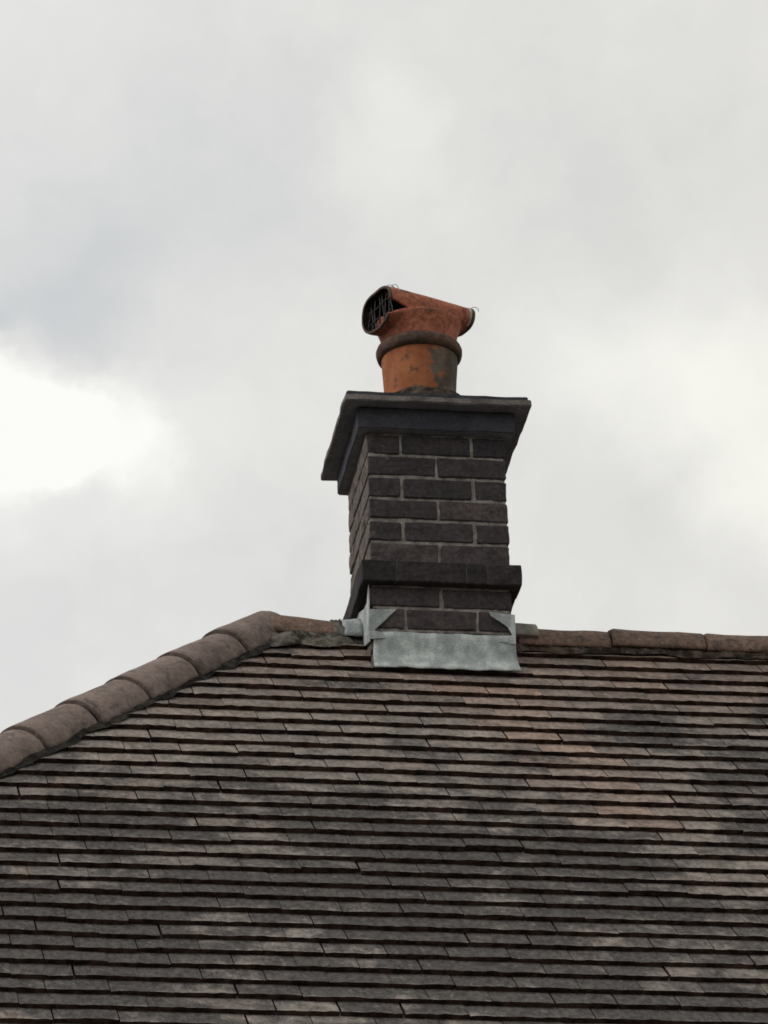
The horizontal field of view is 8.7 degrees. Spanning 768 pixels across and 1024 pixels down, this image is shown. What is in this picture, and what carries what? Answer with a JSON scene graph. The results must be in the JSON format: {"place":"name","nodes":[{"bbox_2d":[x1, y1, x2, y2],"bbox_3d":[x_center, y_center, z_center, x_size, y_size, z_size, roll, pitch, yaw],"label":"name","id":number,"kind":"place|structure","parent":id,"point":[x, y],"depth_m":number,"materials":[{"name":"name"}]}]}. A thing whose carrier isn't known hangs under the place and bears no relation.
{"place":"outdoors","nodes":[
{"label":"outdoors","id":0,"kind":"place"},
{"bbox_2d":[0,284,767,1023],"bbox_3d":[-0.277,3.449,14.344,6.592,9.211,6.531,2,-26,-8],"label":"house","id":1,"kind":"structure","parent":0,"point":[426,780],"depth_m":14.41,"materials":[{"name":"tile"}]},
{"bbox_2d":[0,0,767,732],"label":"sky","id":2,"kind":"structure","parent":0,"point":[203,203],"materials":[{"name":"grey"}]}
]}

